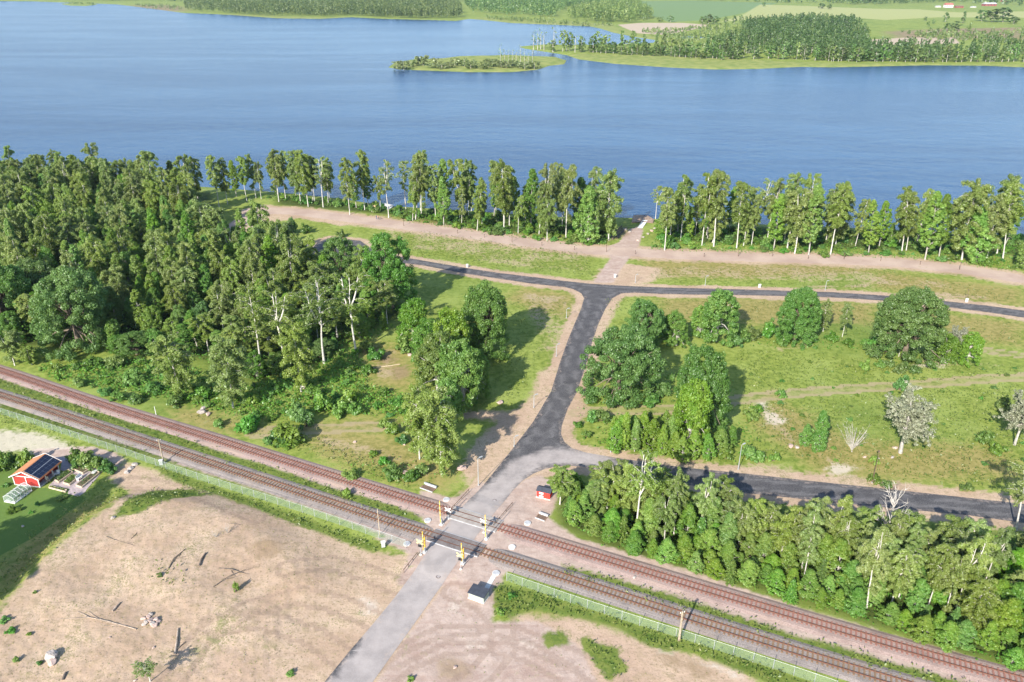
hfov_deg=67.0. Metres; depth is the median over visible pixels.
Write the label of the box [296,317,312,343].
broadleaf tree
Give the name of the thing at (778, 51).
distant pine
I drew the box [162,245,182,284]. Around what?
broadleaf tree
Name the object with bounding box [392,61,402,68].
distant tree
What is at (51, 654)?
boulder
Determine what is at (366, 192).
broadleaf tree
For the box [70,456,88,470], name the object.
shrub
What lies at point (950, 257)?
bank bush
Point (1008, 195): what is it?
birch tree
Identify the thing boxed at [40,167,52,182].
birch tree
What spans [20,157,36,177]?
birch tree
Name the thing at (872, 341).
shrub
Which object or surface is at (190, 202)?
broadleaf tree
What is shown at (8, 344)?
weeping birch
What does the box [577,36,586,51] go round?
distant tree
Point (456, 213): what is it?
bank bush
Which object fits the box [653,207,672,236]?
broadleaf tree
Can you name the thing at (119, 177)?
broadleaf tree
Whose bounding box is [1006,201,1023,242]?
broadleaf tree
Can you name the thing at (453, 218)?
bank bush
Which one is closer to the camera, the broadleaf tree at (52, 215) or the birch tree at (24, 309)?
the birch tree at (24, 309)
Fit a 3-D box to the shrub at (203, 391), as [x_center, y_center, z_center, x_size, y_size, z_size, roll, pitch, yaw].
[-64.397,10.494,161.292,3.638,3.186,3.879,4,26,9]
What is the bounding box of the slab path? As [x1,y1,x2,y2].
[485,575,495,587]
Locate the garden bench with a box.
[75,473,82,480]
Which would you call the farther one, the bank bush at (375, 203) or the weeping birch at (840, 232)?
the bank bush at (375, 203)
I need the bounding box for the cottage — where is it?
[8,453,61,487]
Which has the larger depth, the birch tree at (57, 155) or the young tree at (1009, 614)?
the birch tree at (57, 155)
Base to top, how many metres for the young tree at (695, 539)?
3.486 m
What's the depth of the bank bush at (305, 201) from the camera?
297.16 m
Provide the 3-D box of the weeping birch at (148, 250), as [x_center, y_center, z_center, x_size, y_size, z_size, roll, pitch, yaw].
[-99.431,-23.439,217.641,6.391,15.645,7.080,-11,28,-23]
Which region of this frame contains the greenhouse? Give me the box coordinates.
[3,482,31,503]
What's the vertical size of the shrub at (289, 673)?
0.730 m
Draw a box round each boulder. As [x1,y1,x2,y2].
[44,649,57,661]
[47,658,55,666]
[197,409,205,413]
[457,465,466,470]
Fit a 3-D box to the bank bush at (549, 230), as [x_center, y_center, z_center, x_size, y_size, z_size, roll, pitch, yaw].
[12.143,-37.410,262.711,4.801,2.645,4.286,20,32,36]
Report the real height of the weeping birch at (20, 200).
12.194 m
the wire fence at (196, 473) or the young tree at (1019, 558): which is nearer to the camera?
the young tree at (1019, 558)
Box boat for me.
[379,203,393,208]
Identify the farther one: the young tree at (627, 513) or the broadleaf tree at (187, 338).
the broadleaf tree at (187, 338)
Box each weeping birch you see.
[0,329,25,365]
[13,195,28,206]
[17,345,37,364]
[21,236,45,261]
[29,182,39,194]
[35,255,59,273]
[49,216,60,226]
[78,236,98,271]
[96,204,118,236]
[97,264,129,301]
[99,179,114,204]
[104,224,132,246]
[109,272,133,316]
[112,182,128,204]
[118,157,131,172]
[143,232,160,262]
[145,333,196,397]
[160,203,175,224]
[160,257,182,304]
[169,218,185,239]
[182,188,201,204]
[194,229,207,246]
[204,285,230,319]
[205,228,224,257]
[205,334,254,407]
[207,250,237,289]
[212,256,238,292]
[218,229,239,250]
[219,256,243,306]
[233,242,255,285]
[242,304,270,342]
[250,233,271,277]
[255,327,286,352]
[266,160,281,193]
[274,254,300,290]
[274,292,304,336]
[277,321,316,391]
[281,338,309,357]
[288,278,310,310]
[304,287,327,314]
[335,268,357,300]
[401,383,426,459]
[408,168,428,209]
[410,385,463,477]
[434,177,447,212]
[537,198,557,240]
[588,460,611,483]
[594,468,626,507]
[595,168,624,239]
[604,458,628,493]
[613,462,641,515]
[652,490,680,538]
[654,475,670,500]
[675,482,696,518]
[705,474,734,499]
[706,204,728,242]
[716,496,744,540]
[730,497,757,550]
[737,206,756,245]
[743,497,768,543]
[753,498,774,518]
[757,503,782,533]
[769,509,795,529]
[769,518,799,557]
[780,504,812,557]
[782,187,825,253]
[818,298,833,329]
[823,202,837,238]
[825,183,857,243]
[839,302,854,336]
[844,509,864,540]
[851,522,879,582]
[852,511,877,558]
[857,504,886,529]
[868,538,902,583]
[885,509,910,547]
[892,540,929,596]
[894,513,927,539]
[925,522,944,542]
[926,536,958,577]
[931,551,975,613]
[935,527,980,569]
[937,513,969,544]
[948,178,994,259]
[955,573,1006,630]
[980,193,1013,257]
[1009,569,1023,609]
[1014,527,1023,547]
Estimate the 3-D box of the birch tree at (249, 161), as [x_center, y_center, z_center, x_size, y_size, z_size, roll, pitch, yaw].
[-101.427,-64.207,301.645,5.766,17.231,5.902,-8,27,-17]
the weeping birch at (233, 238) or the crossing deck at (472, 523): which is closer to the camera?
the crossing deck at (472, 523)
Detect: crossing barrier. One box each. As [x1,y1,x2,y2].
[422,531,426,553]
[439,501,443,525]
[461,543,465,564]
[484,515,488,540]
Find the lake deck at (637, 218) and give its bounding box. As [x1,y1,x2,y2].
[632,215,653,223]
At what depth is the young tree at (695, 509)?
121.34 m
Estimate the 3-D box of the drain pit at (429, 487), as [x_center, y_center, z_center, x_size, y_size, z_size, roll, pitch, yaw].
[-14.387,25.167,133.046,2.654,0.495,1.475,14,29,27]
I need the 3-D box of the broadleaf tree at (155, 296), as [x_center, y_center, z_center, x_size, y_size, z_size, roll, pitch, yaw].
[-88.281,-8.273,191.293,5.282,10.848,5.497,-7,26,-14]
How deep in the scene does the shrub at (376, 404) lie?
156.76 m
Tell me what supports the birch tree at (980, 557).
on the ground at (332, 612)
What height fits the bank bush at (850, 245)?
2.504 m
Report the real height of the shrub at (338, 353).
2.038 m
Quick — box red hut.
[536,485,552,499]
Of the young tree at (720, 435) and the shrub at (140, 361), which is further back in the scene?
the shrub at (140, 361)
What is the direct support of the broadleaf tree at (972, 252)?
on the ground at (332, 612)
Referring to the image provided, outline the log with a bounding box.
[174,628,178,654]
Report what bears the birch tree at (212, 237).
on the ground at (332, 612)
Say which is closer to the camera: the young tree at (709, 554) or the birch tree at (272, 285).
the young tree at (709, 554)
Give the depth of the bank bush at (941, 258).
237.54 m
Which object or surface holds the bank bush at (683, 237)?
on the ground at (332, 612)
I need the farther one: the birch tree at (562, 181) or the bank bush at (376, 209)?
the bank bush at (376, 209)
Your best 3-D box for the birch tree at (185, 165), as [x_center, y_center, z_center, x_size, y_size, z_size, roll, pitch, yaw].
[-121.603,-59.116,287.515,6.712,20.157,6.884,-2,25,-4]
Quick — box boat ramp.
[637,220,647,227]
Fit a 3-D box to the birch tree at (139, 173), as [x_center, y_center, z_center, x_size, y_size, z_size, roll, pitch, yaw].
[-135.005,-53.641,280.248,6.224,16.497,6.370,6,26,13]
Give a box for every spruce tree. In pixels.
[561,495,571,516]
[617,515,630,543]
[692,514,706,547]
[722,559,739,586]
[782,577,798,605]
[815,559,828,583]
[915,604,929,620]
[946,605,961,622]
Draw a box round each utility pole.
[156,439,163,462]
[678,611,684,641]
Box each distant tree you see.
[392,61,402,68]
[395,60,411,68]
[405,60,416,65]
[413,57,423,65]
[416,55,431,64]
[428,58,443,64]
[432,63,449,68]
[444,62,455,66]
[450,57,461,64]
[456,58,468,65]
[464,61,479,68]
[477,62,491,68]
[480,59,493,66]
[492,60,507,66]
[499,61,513,67]
[517,61,529,68]
[525,61,540,68]
[547,40,556,51]
[558,30,568,51]
[566,32,575,50]
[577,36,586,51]
[588,36,596,50]
[593,31,602,48]
[597,42,605,51]
[601,35,610,50]
[608,41,616,53]
[618,46,625,53]
[628,30,637,53]
[628,43,634,54]
[634,38,642,51]
[639,47,646,55]
[660,45,668,53]
[667,37,675,50]
[674,47,684,56]
[675,40,684,55]
[681,41,689,53]
[681,47,690,56]
[688,42,695,54]
[688,47,694,57]
[694,42,701,56]
[702,47,710,57]
[704,14,713,23]
[709,40,718,57]
[712,16,720,23]
[713,49,721,58]
[716,41,723,55]
[728,41,737,55]
[731,45,742,56]
[741,41,747,57]
[750,43,758,58]
[763,46,775,58]
[779,42,789,57]
[794,42,801,58]
[801,43,809,59]
[812,47,821,58]
[825,48,833,60]
[830,46,839,60]
[836,47,848,60]
[853,47,863,61]
[861,49,871,59]
[872,48,881,59]
[879,44,888,61]
[887,50,895,61]
[895,46,902,60]
[900,49,910,61]
[907,44,915,61]
[910,47,924,61]
[929,49,939,62]
[939,46,948,61]
[942,45,953,61]
[943,12,949,20]
[950,21,962,29]
[953,48,962,60]
[956,50,968,61]
[966,45,978,61]
[975,10,987,20]
[982,49,992,61]
[984,9,1000,21]
[990,50,1000,59]
[992,7,1013,21]
[997,47,1007,59]
[1006,45,1016,60]
[1009,16,1019,23]
[1012,43,1020,61]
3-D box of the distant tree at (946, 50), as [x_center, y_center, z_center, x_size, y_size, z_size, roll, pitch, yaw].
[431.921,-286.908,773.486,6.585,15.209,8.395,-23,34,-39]
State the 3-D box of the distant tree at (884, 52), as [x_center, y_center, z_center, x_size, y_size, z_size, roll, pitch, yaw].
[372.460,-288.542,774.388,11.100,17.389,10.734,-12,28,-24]
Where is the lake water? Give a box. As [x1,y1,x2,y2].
[0,1,1023,234]
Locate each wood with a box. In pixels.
[168,0,1022,4]
[183,0,462,16]
[464,0,609,15]
[566,0,653,20]
[711,12,1023,61]
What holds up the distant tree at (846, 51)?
on the ground at (332, 612)
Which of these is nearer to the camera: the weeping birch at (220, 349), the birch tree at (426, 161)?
the weeping birch at (220, 349)
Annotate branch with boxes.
[66,612,136,629]
[168,548,191,568]
[213,566,255,586]
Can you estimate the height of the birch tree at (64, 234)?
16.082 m
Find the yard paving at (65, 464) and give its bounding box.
[55,457,71,470]
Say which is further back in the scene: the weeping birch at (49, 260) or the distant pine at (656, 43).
the distant pine at (656, 43)
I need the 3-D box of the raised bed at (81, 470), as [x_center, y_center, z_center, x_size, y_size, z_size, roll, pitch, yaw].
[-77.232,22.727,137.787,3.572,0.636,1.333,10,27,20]
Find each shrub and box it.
[0,450,16,469]
[0,615,11,624]
[1,450,20,471]
[1,482,9,487]
[4,626,15,633]
[5,505,21,514]
[12,656,19,662]
[15,447,34,466]
[48,362,62,372]
[54,374,61,381]
[55,494,68,501]
[65,448,84,463]
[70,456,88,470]
[71,363,80,369]
[72,377,86,387]
[76,450,93,467]
[82,354,104,370]
[86,455,104,471]
[97,386,111,396]
[98,458,117,474]
[104,354,124,368]
[105,377,114,384]
[109,389,128,401]
[114,377,123,386]
[122,367,144,387]
[127,392,143,404]
[137,357,148,364]
[142,380,163,395]
[145,365,157,373]
[165,393,183,408]
[191,395,203,404]
[195,386,213,398]
[202,401,210,407]
[213,418,223,428]
[232,581,239,592]
[234,413,260,434]
[239,398,250,407]
[241,394,261,406]
[252,410,262,419]
[262,427,286,447]
[266,379,281,387]
[266,411,276,421]
[268,385,281,394]
[272,418,306,448]
[279,440,291,449]
[281,382,290,388]
[285,398,307,420]
[286,668,294,676]
[287,216,297,231]
[295,409,314,430]
[301,222,311,233]
[304,385,321,399]
[306,379,313,386]
[314,390,336,411]
[331,392,340,398]
[332,400,349,419]
[333,351,344,358]
[335,228,344,236]
[335,358,344,367]
[339,387,356,402]
[341,378,349,385]
[341,468,359,480]
[342,487,351,497]
[344,368,356,377]
[345,402,362,415]
[349,361,358,369]
[351,347,360,354]
[359,338,375,352]
[360,363,377,373]
[366,346,385,360]
[369,450,378,458]
[372,400,381,410]
[377,387,389,395]
[377,418,388,427]
[378,456,390,464]
[381,462,402,481]
[384,422,399,435]
[385,412,392,417]
[388,394,403,407]
[394,335,412,353]
[394,433,408,444]
[398,404,407,413]
[401,469,420,481]
[407,675,414,681]
[415,462,428,474]
[496,607,505,615]
[508,592,517,599]
[572,421,582,427]
[581,430,591,438]
[586,409,597,422]
[594,407,611,423]
[608,396,622,405]
[619,387,636,398]
[642,392,659,407]
[651,381,670,397]
[717,447,733,459]
[731,335,743,347]
[738,327,750,342]
[739,444,754,458]
[742,407,760,421]
[747,324,761,340]
[750,403,763,412]
[750,451,764,463]
[758,245,768,250]
[761,321,775,337]
[768,452,780,461]
[774,389,787,398]
[775,336,788,346]
[818,249,829,257]
[823,330,838,341]
[840,250,852,255]
[842,338,854,347]
[842,423,870,451]
[858,358,869,370]
[859,338,868,344]
[866,473,881,484]
[867,337,879,350]
[868,455,880,465]
[873,358,885,367]
[880,479,892,488]
[893,362,907,373]
[893,374,910,390]
[959,482,974,490]
[974,429,995,444]
[989,440,1009,456]
[995,395,1011,411]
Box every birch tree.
[0,145,14,166]
[0,163,15,196]
[0,174,19,205]
[0,191,5,209]
[0,205,25,246]
[0,225,5,258]
[0,242,22,267]
[2,233,28,265]
[3,159,25,171]
[4,209,27,248]
[10,168,30,202]
[11,171,32,196]
[13,159,24,168]
[13,293,36,335]
[14,201,39,241]
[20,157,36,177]
[20,185,43,212]
[21,163,40,188]
[30,154,46,187]
[32,211,61,267]
[36,155,47,168]
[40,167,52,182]
[41,166,52,200]
[43,183,61,212]
[45,149,56,168]
[47,177,61,195]
[50,151,70,175]
[51,173,71,192]
[52,198,61,216]
[53,156,72,185]
[53,222,79,254]
[54,196,75,224]
[54,211,76,230]
[57,194,77,233]
[58,249,85,290]
[59,216,81,250]
[65,154,82,173]
[69,171,87,207]
[72,158,92,193]
[73,172,94,209]
[74,206,97,233]
[75,220,99,242]
[80,142,100,165]
[81,156,99,190]
[83,232,110,281]
[84,159,98,193]
[92,166,112,183]
[94,187,113,226]
[97,158,116,188]
[105,179,122,205]
[105,236,137,260]
[107,202,134,242]
[108,160,125,184]
[121,167,141,203]
[122,175,141,207]
[127,162,143,182]
[128,198,143,217]
[128,207,149,246]
[129,169,143,194]
[130,656,157,681]
[133,155,148,181]
[139,150,159,184]
[140,184,158,210]
[142,179,160,213]
[143,228,164,278]
[155,167,172,197]
[156,225,179,260]
[160,185,176,213]
[160,283,188,313]
[165,166,190,193]
[169,180,189,210]
[170,266,199,305]
[172,154,191,179]
[176,240,203,299]
[179,173,195,199]
[183,198,219,234]
[184,312,214,351]
[186,156,202,197]
[200,229,224,260]
[204,154,221,206]
[206,279,233,327]
[209,207,226,235]
[213,157,230,204]
[218,327,251,353]
[221,314,242,335]
[226,294,250,332]
[233,281,270,366]
[234,156,249,200]
[237,240,264,290]
[244,154,257,197]
[245,198,270,235]
[246,224,267,270]
[250,233,265,277]
[252,323,278,354]
[253,161,263,198]
[255,290,298,347]
[257,267,285,306]
[265,149,284,201]
[268,218,287,260]
[275,233,303,308]
[276,150,287,197]
[280,220,302,255]
[284,274,339,363]
[286,150,302,203]
[286,157,299,194]
[293,150,311,206]
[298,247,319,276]
[302,158,318,200]
[302,292,325,338]
[303,153,318,200]
[303,234,320,270]
[303,260,329,299]
[312,156,330,206]
[320,157,334,198]
[320,260,340,296]
[322,164,333,202]
[324,271,372,353]
[324,301,348,336]
[337,157,356,214]
[348,244,371,297]
[353,149,370,209]
[368,279,397,323]
[372,175,383,210]
[377,159,394,217]
[393,160,410,208]
[407,181,419,220]
[408,163,429,218]
[410,151,427,212]
[418,150,429,201]
[423,164,441,214]
[447,159,466,220]
[457,158,473,211]
[457,188,465,222]
[463,160,476,210]
[463,176,476,214]
[471,182,486,228]
[488,160,501,207]
[489,158,515,230]
[504,165,518,225]
[513,194,527,228]
[521,185,530,222]
[535,182,552,233]
[536,163,556,209]
[546,464,576,504]
[551,162,563,213]
[553,169,568,223]
[558,164,583,237]
[586,477,609,511]
[587,166,605,208]
[589,207,601,233]
[623,448,664,520]
[632,472,657,517]
[650,185,663,218]
[650,478,670,504]
[654,466,675,478]
[658,186,676,250]
[663,466,689,534]
[668,190,682,235]
[671,174,695,237]
[691,472,721,516]
[692,183,705,223]
[692,200,700,232]
[694,172,717,245]
[707,169,730,246]
[715,483,745,514]
[730,181,752,247]
[745,186,758,238]
[750,193,764,243]
[751,178,783,235]
[763,177,784,236]
[782,172,806,247]
[791,509,824,567]
[797,502,824,576]
[800,173,821,239]
[800,495,835,535]
[811,204,823,243]
[823,188,836,238]
[825,494,856,537]
[826,181,854,254]
[833,515,863,562]
[853,199,871,245]
[855,524,895,607]
[883,543,925,601]
[894,185,919,249]
[897,509,928,532]
[898,200,915,241]
[902,191,920,249]
[902,523,930,549]
[915,188,934,238]
[920,526,940,564]
[925,542,958,603]
[949,200,964,243]
[951,516,995,553]
[955,531,1000,608]
[963,184,995,222]
[983,525,1016,578]
[990,173,1021,253]
[991,179,1023,258]
[1004,460,1023,530]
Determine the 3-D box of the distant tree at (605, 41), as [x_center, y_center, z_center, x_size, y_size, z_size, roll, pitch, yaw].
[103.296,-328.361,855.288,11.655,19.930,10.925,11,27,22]
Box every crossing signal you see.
[416,539,422,555]
[445,507,450,518]
[457,552,462,569]
[480,518,486,532]
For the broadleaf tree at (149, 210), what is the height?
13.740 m
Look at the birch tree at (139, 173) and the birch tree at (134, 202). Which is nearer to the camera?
the birch tree at (134, 202)
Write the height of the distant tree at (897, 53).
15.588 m
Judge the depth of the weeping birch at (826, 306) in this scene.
189.03 m
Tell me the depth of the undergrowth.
166.99 m
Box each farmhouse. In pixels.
[943,2,953,7]
[981,2,996,5]
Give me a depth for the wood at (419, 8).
1685.91 m
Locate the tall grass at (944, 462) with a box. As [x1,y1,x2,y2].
[0,230,1023,681]
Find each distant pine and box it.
[618,30,624,53]
[641,34,646,50]
[654,32,658,51]
[660,32,666,47]
[705,34,710,50]
[723,35,729,57]
[756,45,761,58]
[775,46,780,56]
[790,44,796,58]
[819,48,824,60]
[849,44,856,59]
[923,48,928,60]
[961,11,965,21]
[974,46,982,60]
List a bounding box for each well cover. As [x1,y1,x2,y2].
[424,518,430,522]
[492,570,499,575]
[508,544,515,549]
[524,520,530,525]
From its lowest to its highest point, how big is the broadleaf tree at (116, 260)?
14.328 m
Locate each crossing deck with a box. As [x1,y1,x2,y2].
[426,529,486,556]
[446,506,502,532]
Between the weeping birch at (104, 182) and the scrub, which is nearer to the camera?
the weeping birch at (104, 182)
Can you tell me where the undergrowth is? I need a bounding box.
[15,194,1023,668]
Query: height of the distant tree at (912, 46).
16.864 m
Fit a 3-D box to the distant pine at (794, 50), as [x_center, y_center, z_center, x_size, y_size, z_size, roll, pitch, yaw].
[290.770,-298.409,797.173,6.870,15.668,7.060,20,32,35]
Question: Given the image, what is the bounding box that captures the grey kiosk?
[467,583,489,603]
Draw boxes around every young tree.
[566,500,584,526]
[569,471,586,489]
[569,480,581,499]
[578,494,596,520]
[580,480,607,507]
[584,514,605,536]
[597,506,605,517]
[600,508,629,536]
[601,521,618,542]
[603,494,620,514]
[606,420,626,453]
[607,416,617,435]
[610,415,623,439]
[618,508,633,529]
[619,412,630,450]
[621,530,645,556]
[629,414,640,440]
[630,418,642,451]
[630,521,647,544]
[635,497,661,537]
[636,410,650,446]
[642,410,653,435]
[642,418,660,452]
[645,538,657,558]
[647,530,659,545]
[654,538,680,564]
[656,424,670,455]
[658,410,670,431]
[665,415,675,449]
[667,431,680,458]
[672,436,690,463]
[674,534,693,561]
[676,501,698,530]
[676,504,698,545]
[683,430,703,459]
[687,551,704,574]
[689,534,706,552]
[696,528,722,561]
[701,433,716,460]
[701,496,724,531]
[701,549,717,567]
[705,558,725,580]
[707,522,719,535]
[712,427,732,454]
[716,511,741,550]
[719,540,744,568]
[727,425,737,446]
[736,559,761,587]
[739,533,755,559]
[742,556,761,573]
[752,532,779,567]
[758,564,772,585]
[760,553,783,571]
[764,568,785,596]
[779,542,801,575]
[784,567,801,591]
[798,568,821,599]
[807,532,833,570]
[814,537,853,588]
[814,587,830,609]
[819,575,836,595]
[829,588,844,608]
[835,559,868,596]
[843,576,867,599]
[843,587,867,618]
[854,557,880,584]
[866,577,887,605]
[875,602,901,626]
[896,609,916,627]
[905,578,932,613]
[906,615,936,645]
[914,565,930,598]
[929,587,957,605]
[931,610,946,630]
[933,620,963,652]
[955,619,978,651]
[974,620,1005,650]
[984,554,1003,578]
[988,597,1023,634]
[991,578,1010,596]
[993,547,1023,581]
[997,627,1018,651]
[999,582,1023,632]
[1001,646,1023,671]
[1002,573,1013,580]
[1014,638,1023,651]
[1017,620,1023,638]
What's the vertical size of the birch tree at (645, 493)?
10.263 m
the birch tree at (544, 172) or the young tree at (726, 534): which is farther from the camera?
the birch tree at (544, 172)
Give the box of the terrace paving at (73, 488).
[49,465,101,495]
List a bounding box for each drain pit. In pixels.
[420,482,436,492]
[535,511,548,521]
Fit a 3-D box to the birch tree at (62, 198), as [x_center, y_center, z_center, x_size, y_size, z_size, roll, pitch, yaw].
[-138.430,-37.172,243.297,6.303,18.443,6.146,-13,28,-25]
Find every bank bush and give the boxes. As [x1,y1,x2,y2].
[279,192,288,197]
[295,196,305,203]
[302,198,310,203]
[323,196,330,201]
[332,200,341,206]
[371,201,379,206]
[371,206,380,212]
[393,210,400,216]
[394,205,402,209]
[397,212,407,218]
[406,215,413,220]
[414,210,423,217]
[434,215,442,220]
[446,215,458,221]
[450,209,460,215]
[451,221,460,228]
[472,224,482,230]
[480,221,491,226]
[488,227,502,234]
[494,223,507,230]
[495,210,502,215]
[515,222,525,228]
[523,226,533,234]
[524,221,533,228]
[532,234,540,240]
[543,226,553,234]
[550,236,557,240]
[551,230,559,236]
[566,230,579,237]
[568,232,579,241]
[598,238,606,243]
[655,234,664,239]
[660,236,674,244]
[660,241,669,247]
[670,241,680,249]
[677,232,690,240]
[683,237,690,244]
[688,241,700,248]
[694,223,701,230]
[724,235,733,240]
[724,239,733,244]
[727,225,737,231]
[748,230,761,236]
[751,237,761,244]
[760,240,767,245]
[761,235,771,243]
[764,243,772,250]
[779,247,789,252]
[781,237,791,244]
[791,247,803,253]
[803,245,812,251]
[816,235,824,242]
[831,244,841,250]
[845,242,855,248]
[846,229,860,236]
[880,244,890,250]
[880,249,891,255]
[884,239,896,246]
[896,238,910,245]
[913,245,925,250]
[927,248,938,254]
[935,255,947,261]
[940,247,951,254]
[946,253,959,260]
[979,257,993,265]
[994,244,1010,252]
[1003,238,1015,245]
[1010,233,1023,239]
[1010,264,1017,269]
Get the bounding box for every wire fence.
[0,408,405,546]
[506,572,837,681]
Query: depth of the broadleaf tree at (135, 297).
186.31 m
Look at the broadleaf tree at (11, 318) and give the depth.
181.49 m
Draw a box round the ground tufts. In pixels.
[6,384,716,681]
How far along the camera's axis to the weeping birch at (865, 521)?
111.65 m
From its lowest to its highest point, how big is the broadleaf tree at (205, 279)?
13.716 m
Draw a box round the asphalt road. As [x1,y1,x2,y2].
[314,238,1023,681]
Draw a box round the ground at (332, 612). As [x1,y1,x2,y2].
[0,0,1023,681]
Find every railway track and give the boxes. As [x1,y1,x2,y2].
[0,367,1023,681]
[0,391,913,681]
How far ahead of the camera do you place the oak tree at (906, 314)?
171.61 m
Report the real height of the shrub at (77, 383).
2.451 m
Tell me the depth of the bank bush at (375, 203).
291.77 m
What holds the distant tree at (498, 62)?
on the ground at (332, 612)
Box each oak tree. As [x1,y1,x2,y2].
[0,263,32,338]
[12,256,56,316]
[27,265,113,361]
[29,315,61,339]
[94,215,105,226]
[115,330,149,358]
[167,216,180,241]
[175,238,198,266]
[187,300,217,337]
[305,337,334,361]
[317,236,364,294]
[357,232,418,311]
[460,279,510,360]
[575,322,666,408]
[624,298,666,352]
[669,343,731,435]
[771,286,823,350]
[862,285,951,374]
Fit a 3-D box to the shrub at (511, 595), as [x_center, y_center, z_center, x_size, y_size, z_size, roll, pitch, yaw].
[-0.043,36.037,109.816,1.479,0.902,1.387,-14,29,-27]
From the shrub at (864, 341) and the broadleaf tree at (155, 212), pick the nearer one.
the shrub at (864, 341)
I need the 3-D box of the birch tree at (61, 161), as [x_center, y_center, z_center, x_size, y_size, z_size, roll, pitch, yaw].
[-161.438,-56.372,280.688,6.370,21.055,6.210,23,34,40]
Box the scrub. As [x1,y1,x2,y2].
[66,1,1023,47]
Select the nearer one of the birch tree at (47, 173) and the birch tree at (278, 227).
the birch tree at (278, 227)
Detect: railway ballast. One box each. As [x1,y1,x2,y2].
[0,364,1023,681]
[0,388,933,681]
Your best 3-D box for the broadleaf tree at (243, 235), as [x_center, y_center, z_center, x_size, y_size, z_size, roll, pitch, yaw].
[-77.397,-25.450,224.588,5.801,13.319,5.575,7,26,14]
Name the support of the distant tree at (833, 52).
on the ground at (332, 612)
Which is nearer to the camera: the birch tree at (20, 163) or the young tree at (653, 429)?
the young tree at (653, 429)
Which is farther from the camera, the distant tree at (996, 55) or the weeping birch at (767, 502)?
the distant tree at (996, 55)
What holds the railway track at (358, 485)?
on the railway ballast at (854, 642)
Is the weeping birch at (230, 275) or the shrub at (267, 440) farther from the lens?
the weeping birch at (230, 275)
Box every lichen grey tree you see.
[884,380,940,453]
[946,325,969,348]
[993,389,1023,445]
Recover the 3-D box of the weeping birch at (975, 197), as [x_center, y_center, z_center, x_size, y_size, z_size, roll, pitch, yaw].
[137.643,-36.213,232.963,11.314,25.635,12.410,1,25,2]
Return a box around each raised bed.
[48,485,66,492]
[54,469,72,482]
[63,474,75,485]
[74,466,87,473]
[76,471,99,487]
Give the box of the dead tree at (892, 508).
[875,482,908,533]
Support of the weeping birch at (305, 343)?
on the ground at (332, 612)
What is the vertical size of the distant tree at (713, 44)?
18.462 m
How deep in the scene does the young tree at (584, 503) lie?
123.80 m
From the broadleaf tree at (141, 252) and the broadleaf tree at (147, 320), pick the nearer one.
the broadleaf tree at (147, 320)
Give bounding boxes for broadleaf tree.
[0,310,25,341]
[3,218,22,253]
[8,200,16,210]
[26,230,34,245]
[29,208,41,221]
[38,173,45,196]
[38,246,58,268]
[40,200,55,219]
[46,228,61,266]
[48,213,56,223]
[60,240,69,265]
[61,183,74,203]
[66,188,83,213]
[69,244,89,287]
[77,229,87,267]
[84,209,102,239]
[86,204,93,214]
[87,268,98,289]
[88,224,101,240]
[88,278,111,313]
[91,206,98,217]
[101,252,111,281]
[102,228,107,239]
[102,318,120,339]
[103,286,123,323]
[105,334,133,354]
[106,227,119,254]
[108,251,135,291]
[109,252,128,291]
[117,175,125,190]
[121,199,131,213]
[123,295,141,328]
[124,238,139,251]
[128,255,144,288]
[129,246,146,264]
[130,209,143,226]
[130,289,146,326]
[134,254,152,283]
[134,275,145,297]
[135,240,144,249]
[139,305,163,334]
[142,274,166,316]
[144,287,164,319]
[145,328,162,354]
[146,207,158,226]
[146,213,160,238]
[151,271,169,308]
[152,209,160,222]
[159,195,171,224]
[161,208,170,231]
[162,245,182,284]
[162,315,181,346]
[165,160,176,182]
[170,304,187,325]
[174,232,184,247]
[174,323,196,350]
[175,199,185,212]
[175,207,187,219]
[180,210,195,243]
[181,310,202,346]
[185,232,204,270]
[185,291,202,309]
[186,200,198,214]
[186,251,201,293]
[197,254,213,287]
[197,264,213,303]
[198,234,208,262]
[204,250,216,294]
[209,329,225,354]
[216,219,231,246]
[223,242,237,258]
[227,160,239,196]
[230,226,240,237]
[233,259,246,291]
[234,208,247,236]
[238,231,252,260]
[243,350,267,379]
[247,216,253,241]
[252,285,275,317]
[253,277,267,301]
[260,234,279,276]
[264,265,273,278]
[266,351,290,377]
[268,274,285,295]
[271,285,287,317]
[289,266,304,292]
[294,237,305,268]
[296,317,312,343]
[316,255,329,298]
[331,335,338,348]
[335,278,353,315]
[349,312,370,339]
[350,170,360,207]
[357,288,376,314]
[358,165,374,204]
[361,298,375,326]
[379,309,387,330]
[395,297,431,340]
[409,317,435,363]
[412,330,453,397]
[432,306,472,352]
[432,338,485,413]
[434,176,451,225]
[436,159,452,209]
[438,376,463,422]
[465,349,490,403]
[474,177,487,221]
[488,169,502,214]
[510,179,519,211]
[522,168,539,222]
[568,177,586,220]
[572,185,600,242]
[595,185,603,229]
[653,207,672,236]
[657,313,675,341]
[665,309,690,347]
[671,378,713,452]
[674,185,685,231]
[682,211,694,236]
[689,305,711,336]
[694,288,740,346]
[700,192,717,237]
[725,186,737,227]
[766,193,785,247]
[798,423,810,446]
[801,184,826,254]
[806,410,830,452]
[862,199,881,252]
[875,200,892,245]
[887,222,897,241]
[917,197,930,240]
[918,191,947,259]
[932,193,956,255]
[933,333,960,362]
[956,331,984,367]
[960,206,999,262]
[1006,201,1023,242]
[1015,242,1023,268]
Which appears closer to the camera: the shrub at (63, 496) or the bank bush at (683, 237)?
the shrub at (63, 496)
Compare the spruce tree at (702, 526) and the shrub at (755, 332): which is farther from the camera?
the shrub at (755, 332)

